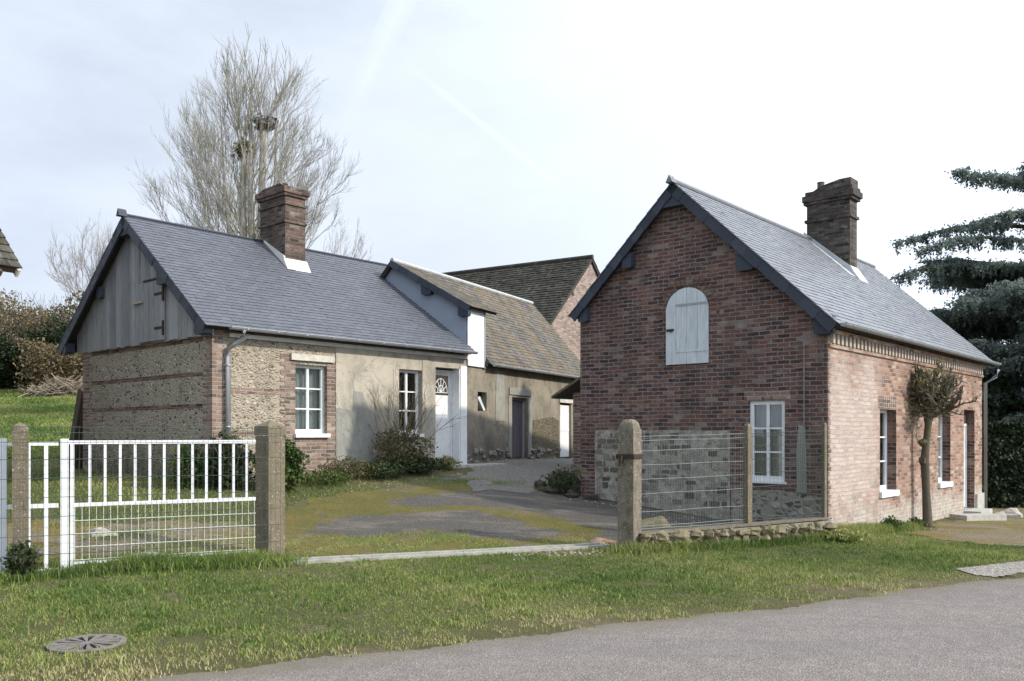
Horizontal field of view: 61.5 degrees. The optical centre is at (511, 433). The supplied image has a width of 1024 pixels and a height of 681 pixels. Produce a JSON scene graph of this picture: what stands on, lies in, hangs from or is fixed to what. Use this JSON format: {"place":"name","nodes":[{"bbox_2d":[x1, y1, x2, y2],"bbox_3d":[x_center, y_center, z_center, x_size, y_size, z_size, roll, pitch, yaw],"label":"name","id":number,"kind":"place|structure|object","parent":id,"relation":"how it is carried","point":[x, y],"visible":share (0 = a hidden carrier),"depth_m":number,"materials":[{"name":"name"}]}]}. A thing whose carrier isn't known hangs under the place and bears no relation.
{"place":"outdoors","nodes":[
{"label":"outdoors","id":0,"kind":"place"},
{"bbox_2d":[8,517,291,564],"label":"bare ground","id":1,"kind":"structure","parent":0,"point":[37,529],"depth_m":11.30,"materials":[{"name":"brown soil"}]},
{"bbox_2d":[86,527,116,536],"bbox_3d":[-5.343,1.309,11.198,0.332,0.193,0.285,0,0,40],"label":"stone","id":2,"kind":"object","parent":1,"relation":"on","point":[99,529],"visible":0.52,"depth_m":11.15,"materials":[{"name":"white stone"}]},
{"bbox_2d":[285,458,733,556],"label":"courtyard","id":3,"kind":"structure","parent":0,"point":[440,510],"depth_m":13.60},
{"bbox_2d":[293,473,718,560],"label":"pebbles","id":4,"kind":"object","parent":3,"relation":"on","point":[554,552],"visible":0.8,"depth_m":13.87,"materials":[{"name":"gravel"}]},
{"bbox_2d":[534,480,547,488],"bbox_3d":[0.538,1.018,16.575,0.274,0.263,0.286,0,0,39],"label":"stone","id":5,"kind":"object","parent":3,"relation":"on","point":[538,484],"visible":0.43,"depth_m":16.55,"materials":[{"name":"grey stone"}]},
{"bbox_2d":[554,477,567,493],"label":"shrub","id":6,"kind":"object","parent":3,"relation":"on","point":[558,478],"visible":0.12,"depth_m":16.38,"materials":[{"name":"green plant"}]},
{"bbox_2d":[589,538,616,543],"bbox_3d":[1.297,1.558,12.292,0.319,0.146,0.269,0,0,38],"label":"stone","id":7,"kind":"object","parent":3,"relation":"on","point":[598,540],"visible":0.58,"depth_m":12.26,"materials":[{"name":"beige stone"}]},
{"bbox_2d":[641,516,671,527],"bbox_3d":[2.215,1.432,13.583,0.616,0.264,0.240,0,0,0],"label":"stone","id":8,"kind":"object","parent":3,"relation":"on","point":[663,520],"visible":0.53,"depth_m":13.54,"materials":[{"name":"grey stone"}]},
{"bbox_2d":[0,384,1023,680],"bbox_3d":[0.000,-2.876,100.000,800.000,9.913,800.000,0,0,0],"label":"ground","id":9,"kind":"structure","parent":0,"point":[518,624],"depth_m":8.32,"materials":[{"name":"green plant"}]},
{"bbox_2d":[0,228,21,276],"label":"neighbour house","id":10,"kind":"structure","parent":9,"relation":"on","point":[9,263],"depth_m":13.99,"materials":[{"name":"tile"}]},
{"bbox_2d":[0,334,39,388],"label":"evergreen shrub","id":11,"kind":"object","parent":9,"relation":"on","point":[5,365],"visible":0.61,"depth_m":50.01,"materials":[{"name":"green plant"}]},
{"bbox_2d":[12,423,28,563],"bbox_3d":[-5.200,0.920,9.100,0.150,2.060,0.150,0,0,-29],"label":"fence post","id":12,"kind":"object","parent":9,"relation":"on","point":[20,489],"visible":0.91,"depth_m":9.04,"materials":[{"name":"concrete"}]},
{"bbox_2d":[0,540,42,578],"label":"shrub","id":13,"kind":"object","parent":9,"relation":"on","point":[26,564],"visible":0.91,"depth_m":8.92,"materials":[{"name":"green plant"}]},
{"bbox_2d":[0,438,58,573],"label":"railing","id":14,"kind":"object","parent":9,"relation":"on","point":[46,505],"visible":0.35,"depth_m":9.31,"materials":[{"name":"metal"}]},
{"bbox_2d":[0,287,83,391],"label":"scrub","id":15,"kind":"object","parent":9,"relation":"on","point":[49,364],"depth_m":51.25,"materials":[{"name":"plant"}]},
{"bbox_2d":[1,314,82,388],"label":"evergreen shrub","id":16,"kind":"object","parent":9,"relation":"on","point":[55,339],"visible":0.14,"depth_m":49.66,"materials":[{"name":"green plant"}]},
{"bbox_2d":[18,373,82,396],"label":"brush pile","id":17,"kind":"object","parent":9,"relation":"on","point":[63,387],"visible":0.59,"depth_m":44.91,"materials":[{"name":"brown wood"}]},
{"bbox_2d":[69,388,82,468],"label":"leaning planks","id":18,"kind":"object","parent":9,"relation":"on","point":[77,422],"visible":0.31,"depth_m":18.22,"materials":[{"name":"wood"}]},
{"bbox_2d":[44,208,116,302],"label":"bare tree","id":19,"kind":"object","parent":9,"relation":"on","point":[70,278],"visible":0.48,"depth_m":64.99,"materials":[{"name":"grey plant"}]},
{"bbox_2d":[46,634,126,652],"bbox_3d":[-3.220,1.588,6.520,0.550,0.015,0.550,0,0,-17],"label":"storm drain","id":20,"kind":"object","parent":9,"relation":"on","point":[99,641],"visible":0.98,"depth_m":6.49,"materials":[{"name":"metal"}]},
{"bbox_2d":[0,426,280,577],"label":"wire fence","id":21,"kind":"object","parent":9,"relation":"on","point":[90,477],"visible":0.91,"depth_m":9.47,"materials":[{"name":"grey metal"}]},
{"bbox_2d":[60,439,255,567],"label":"gate","id":22,"kind":"structure","parent":9,"relation":"on","point":[64,526],"depth_m":9.82,"materials":[{"name":"metal"}]},
{"bbox_2d":[166,436,212,487],"bbox_3d":[-5.388,0.520,14.336,0.738,0.966,0.832,0,0,-30],"label":"shrub","id":23,"kind":"object","parent":9,"relation":"on","point":[199,460],"visible":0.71,"depth_m":14.22,"materials":[{"name":"green plant"}]},
{"bbox_2d":[204,426,254,489],"bbox_3d":[-4.735,0.438,14.419,0.808,1.192,1.038,0,0,-22],"label":"shrub","id":24,"kind":"object","parent":9,"relation":"on","point":[226,467],"visible":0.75,"depth_m":14.25,"materials":[{"name":"green plant"}]},
{"bbox_2d":[126,20,371,259],"bbox_3d":[-9.547,-7.690,31.827,8.392,15.192,7.620,0,0,0],"label":"bare tree","id":25,"kind":"object","parent":9,"relation":"on","point":[245,150],"visible":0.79,"depth_m":31.53,"materials":[{"name":"brown wood"}]},
{"bbox_2d":[252,113,278,132],"bbox_3d":[-9.197,-11.508,32.046,0.976,0.557,1.013,0,0,28],"label":"nest","id":26,"kind":"object","parent":25,"relation":"on","point":[263,124],"visible":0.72,"depth_m":31.80,"materials":[{"name":"brown plant"}]},
{"bbox_2d":[254,420,285,555],"bbox_3d":[-2.980,0.875,10.600,0.270,2.090,0.270,0,0,36],"label":"gate post","id":27,"kind":"object","parent":9,"relation":"on","point":[273,493],"visible":0.83,"depth_m":10.51,"materials":[{"name":"concrete"}]},
{"bbox_2d":[250,435,309,491],"bbox_3d":[-3.933,0.508,14.577,1.106,1.214,1.055,0,0,0],"label":"shrub","id":28,"kind":"object","parent":9,"relation":"on","point":[292,468],"visible":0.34,"depth_m":14.42,"materials":[{"name":"green plant"}]},
{"bbox_2d":[56,183,506,485],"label":"flint cottage","id":29,"kind":"structure","parent":9,"relation":"on","point":[189,329],"depth_m":16.55,"materials":[{"name":"brick"}]},
{"bbox_2d":[132,280,164,342],"bbox_3d":[-6.705,-2.250,15.851,1.180,1.100,0.058,0,0,41],"label":"loft door","id":30,"kind":"structure","parent":29,"relation":"in","point":[151,302],"depth_m":15.79,"materials":[{"name":"grey wood"}]},
{"bbox_2d":[294,365,330,437],"bbox_3d":[-3.824,-0.620,16.126,0.355,1.380,0.770,0,0,41],"label":"window","id":31,"kind":"structure","parent":29,"relation":"in","point":[308,379],"depth_m":16.23,"materials":[{"name":"white paint"}]},
{"bbox_2d":[399,370,423,436],"bbox_3d":[-2.164,-0.630,17.954,0.220,1.400,0.710,0,0,41],"label":"window","id":32,"kind":"structure","parent":29,"relation":"in","point":[407,381],"depth_m":18.07,"materials":[{"name":"white paint"}]},
{"bbox_2d":[435,370,451,461],"bbox_3d":[-1.575,-0.385,18.879,0.110,2.030,0.740,0,0,41],"label":"door","id":33,"kind":"structure","parent":29,"relation":"in","point":[443,377],"depth_m":18.97,"materials":[{"name":"white paint"}]},
{"bbox_2d":[299,467,354,485],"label":"shrub","id":34,"kind":"object","parent":9,"relation":"on","point":[332,475],"visible":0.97,"depth_m":15.21,"materials":[{"name":"green plant"}]},
{"bbox_2d":[320,455,378,479],"bbox_3d":[-3.016,0.652,15.973,1.190,0.515,1.176,0,0,0],"label":"shrub","id":35,"kind":"object","parent":9,"relation":"on","point":[358,465],"visible":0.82,"depth_m":15.85,"materials":[{"name":"green plant"}]},
{"bbox_2d":[357,458,415,479],"bbox_3d":[-2.429,0.676,16.216,1.083,0.453,1.286,0,0,-21],"label":"shrub","id":36,"kind":"object","parent":9,"relation":"on","point":[385,472],"visible":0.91,"depth_m":16.03,"materials":[{"name":"green plant"}]},
{"bbox_2d":[376,452,451,474],"bbox_3d":[-1.945,0.607,17.004,1.369,0.478,1.487,0,0,-19],"label":"shrub","id":37,"kind":"object","parent":9,"relation":"on","point":[424,466],"visible":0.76,"depth_m":16.74,"materials":[{"name":"green plant"}]},
{"bbox_2d":[367,365,472,472],"bbox_3d":[-2.104,-0.228,17.086,2.318,2.239,1.829,0,0,12],"label":"shrub","id":38,"kind":"object","parent":9,"relation":"on","point":[394,444],"visible":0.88,"depth_m":16.84,"materials":[{"name":"green plant"}]},
{"bbox_2d":[285,542,610,564],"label":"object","id":39,"kind":"structure","parent":9,"relation":"on","point":[374,557],"depth_m":11.06,"materials":[{"name":"concrete"}]},
{"bbox_2d":[436,455,462,468],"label":"shrub","id":40,"kind":"object","parent":9,"relation":"on","point":[453,461],"visible":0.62,"depth_m":17.80,"materials":[{"name":"green plant"}]},
{"bbox_2d":[380,258,579,463],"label":"old barn","id":41,"kind":"structure","parent":9,"relation":"on","point":[523,365],"depth_m":21.53,"materials":[{"name":"paint"}]},
{"bbox_2d":[512,398,523,457],"bbox_3d":[0.083,-0.140,21.617,0.070,1.520,0.870,0,0,27],"label":"plank door","id":42,"kind":"structure","parent":41,"relation":"in","point":[517,403],"depth_m":21.74,"materials":[{"name":"wood"}]},
{"bbox_2d":[560,405,568,456],"bbox_3d":[1.435,-0.075,24.110,0.050,1.450,0.760,0,0,27],"label":"white door","id":43,"kind":"structure","parent":41,"relation":"in","point":[564,409],"depth_m":24.16,"materials":[{"name":"paint"}]},
{"bbox_2d":[443,254,599,359],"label":"stone barn","id":44,"kind":"structure","parent":9,"relation":"on","point":[554,291],"depth_m":31.73,"materials":[{"name":"tile"}]},
{"bbox_2d":[543,486,561,493],"bbox_3d":[0.755,1.110,16.225,0.301,0.251,0.260,0,0,-34],"label":"stone","id":45,"kind":"object","parent":9,"relation":"on","point":[548,489],"visible":0.69,"depth_m":16.15,"materials":[{"name":"grey stone"}]},
{"bbox_2d":[539,464,583,493],"bbox_3d":[0.945,0.886,16.298,0.860,0.644,0.731,0,0,27],"label":"shrub","id":46,"kind":"object","parent":9,"relation":"on","point":[569,477],"visible":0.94,"depth_m":16.19,"materials":[{"name":"green plant"}]},
{"bbox_2d":[551,377,579,470],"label":"outhouse","id":47,"kind":"structure","parent":9,"relation":"on","point":[571,391],"depth_m":19.95,"materials":[{"name":"brick"}]},
{"bbox_2d":[564,489,579,497],"bbox_3d":[1.087,1.162,16.022,0.241,0.272,0.267,0,0,-39],"label":"stone","id":48,"kind":"object","parent":9,"relation":"on","point":[570,493],"visible":0.73,"depth_m":15.94,"materials":[{"name":"grey stone"}]},
{"bbox_2d":[566,481,579,493],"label":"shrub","id":49,"kind":"object","parent":9,"relation":"on","point":[575,490],"visible":0.37,"depth_m":16.29,"materials":[{"name":"green plant"}]},
{"bbox_2d":[583,494,597,500],"bbox_3d":[1.450,1.205,15.912,0.278,0.191,0.191,0,0,0],"label":"stone","id":50,"kind":"object","parent":9,"relation":"on","point":[593,497],"visible":0.68,"depth_m":15.83,"materials":[{"name":"grey stone"}]},
{"bbox_2d":[616,419,642,548],"bbox_3d":[1.622,0.910,11.853,0.280,2.220,0.432,0,0,36],"label":"gate post","id":51,"kind":"object","parent":9,"relation":"on","point":[629,455],"visible":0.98,"depth_m":11.76,"materials":[{"name":"concrete"}]},
{"bbox_2d":[639,516,836,551],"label":"stone wall","id":52,"kind":"structure","parent":9,"relation":"on","point":[759,530],"depth_m":12.31,"materials":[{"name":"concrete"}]},
{"bbox_2d":[641,433,745,529],"bbox_3d":[2.574,0.666,12.249,1.817,1.348,0.025,0,0,-21],"label":"wire fence","id":53,"kind":"object","parent":52,"relation":"on","point":[710,476],"visible":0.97,"depth_m":12.28,"materials":[{"name":"grey metal"}]},
{"bbox_2d":[752,431,823,520],"bbox_3d":[4.119,0.619,12.830,1.312,1.321,0.024,0,0,-19],"label":"wire fence","id":54,"kind":"object","parent":52,"relation":"on","point":[806,470],"visible":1,"depth_m":12.90,"materials":[{"name":"grey metal"}]},
{"bbox_2d":[743,423,751,522],"bbox_3d":[3.450,0.975,12.600,0.095,2.250,0.095,0,0,-34],"label":"fence post","id":55,"kind":"object","parent":9,"relation":"on","point":[747,479],"visible":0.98,"depth_m":12.57,"materials":[{"name":"concrete"}]},
{"bbox_2d":[568,175,1001,527],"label":"brick house","id":56,"kind":"structure","parent":9,"relation":"on","point":[698,313],"depth_m":14.93,"materials":[{"name":"brick"}]},
{"bbox_2d":[750,400,786,483],"bbox_3d":[4.162,0.120,13.917,0.660,1.360,0.235,0,0,41],"label":"window","id":57,"kind":"structure","parent":56,"relation":"in","point":[766,417],"depth_m":13.94,"materials":[{"name":"white paint"}]},
{"bbox_2d":[879,410,899,497],"bbox_3d":[6.638,0.345,15.376,0.270,1.550,0.950,0,0,41],"label":"window","id":58,"kind":"structure","parent":56,"relation":"in","point":[884,492],"depth_m":15.68,"materials":[{"name":"white paint"}]},
{"bbox_2d":[938,415,952,487],"bbox_3d":[9.002,0.345,18.085,0.270,1.550,0.960,0,0,41],"label":"window","id":59,"kind":"structure","parent":56,"relation":"in","point":[941,484],"depth_m":18.43,"materials":[{"name":"white paint"}]},
{"bbox_2d":[964,424,966,507],"bbox_3d":[10.248,0.745,19.679,0.070,1.950,0.940,0,0,41],"label":"door","id":60,"kind":"structure","parent":56,"relation":"in","point":[965,425],"depth_m":19.98,"materials":[{"name":"white paint"}]},
{"bbox_2d":[821,423,826,516],"bbox_3d":[4.740,0.940,13.060,0.060,2.220,0.060,0,0,-34],"label":"fence post","id":61,"kind":"object","parent":9,"relation":"on","point":[824,471],"visible":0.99,"depth_m":13.04,"materials":[{"name":"concrete"}]},
{"bbox_2d":[817,528,876,543],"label":"shrub","id":62,"kind":"object","parent":9,"relation":"on","point":[857,536],"visible":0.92,"depth_m":12.57,"materials":[{"name":"green plant"}]},
{"bbox_2d":[880,515,904,528],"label":"shrub","id":63,"kind":"object","parent":9,"relation":"on","point":[888,521],"visible":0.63,"depth_m":14.65,"materials":[{"name":"green plant"}]},
{"bbox_2d":[907,516,926,528],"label":"shrub","id":64,"kind":"object","parent":9,"relation":"on","point":[915,518],"visible":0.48,"depth_m":15.66,"materials":[{"name":"green plant"}]},
{"bbox_2d":[905,358,978,527],"bbox_3d":[7.767,0.257,16.328,1.737,3.458,1.315,0,0,9],"label":"pollard tree","id":65,"kind":"object","parent":9,"relation":"on","point":[927,393],"visible":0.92,"depth_m":16.21,"materials":[{"name":"brown plant"}]},
{"bbox_2d":[888,161,1023,422],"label":"cedar tree","id":66,"kind":"object","parent":9,"relation":"on","point":[987,318],"visible":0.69,"depth_m":27.17,"materials":[{"name":"green plant"}]},
{"bbox_2d":[949,513,1006,520],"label":"stone slab","id":67,"kind":"structure","parent":9,"relation":"on","point":[982,517],"depth_m":17.84,"materials":[{"name":"concrete"}]},
{"bbox_2d":[982,420,1023,507],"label":"hedge","id":68,"kind":"object","parent":9,"relation":"on","point":[1005,464],"visible":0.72,"depth_m":21.47,"materials":[{"name":"green plant"}]},
{"bbox_2d":[982,377,1023,423],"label":"evergreen shrub","id":69,"kind":"object","parent":9,"relation":"on","point":[1003,412],"visible":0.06,"depth_m":26.09,"materials":[{"name":"green plant"}]},
{"bbox_2d":[994,508,1022,518],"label":"stone","id":70,"kind":"object","parent":9,"relation":"on","point":[1012,512],"visible":0.57,"depth_m":18.78,"materials":[{"name":"white stone"}]},
{"bbox_2d":[0,0,1023,344],"label":"sky","id":71,"kind":"structure","parent":0,"point":[486,133],"materials":[{"name":"white"}]},
{"bbox_2d":[460,458,574,493],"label":"path","id":72,"kind":"structure","parent":0,"point":[530,470],"depth_m":18.10,"materials":[{"name":"grey gravel"}]},
{"bbox_2d":[139,578,1023,680],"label":"road","id":73,"kind":"structure","parent":0,"point":[971,631],"depth_m":6.30,"materials":[{"name":"grey asphalt"}]},
{"bbox_2d":[898,508,1023,545],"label":"bare ground","id":74,"kind":"structure","parent":0,"point":[996,532],"depth_m":15.59,"materials":[{"name":"brown soil"}]},
{"bbox_2d":[958,561,1023,576],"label":"driveway","id":75,"kind":"structure","parent":0,"point":[1001,569],"depth_m":10.08,"materials":[{"name":"beige gravel"}]}
]}

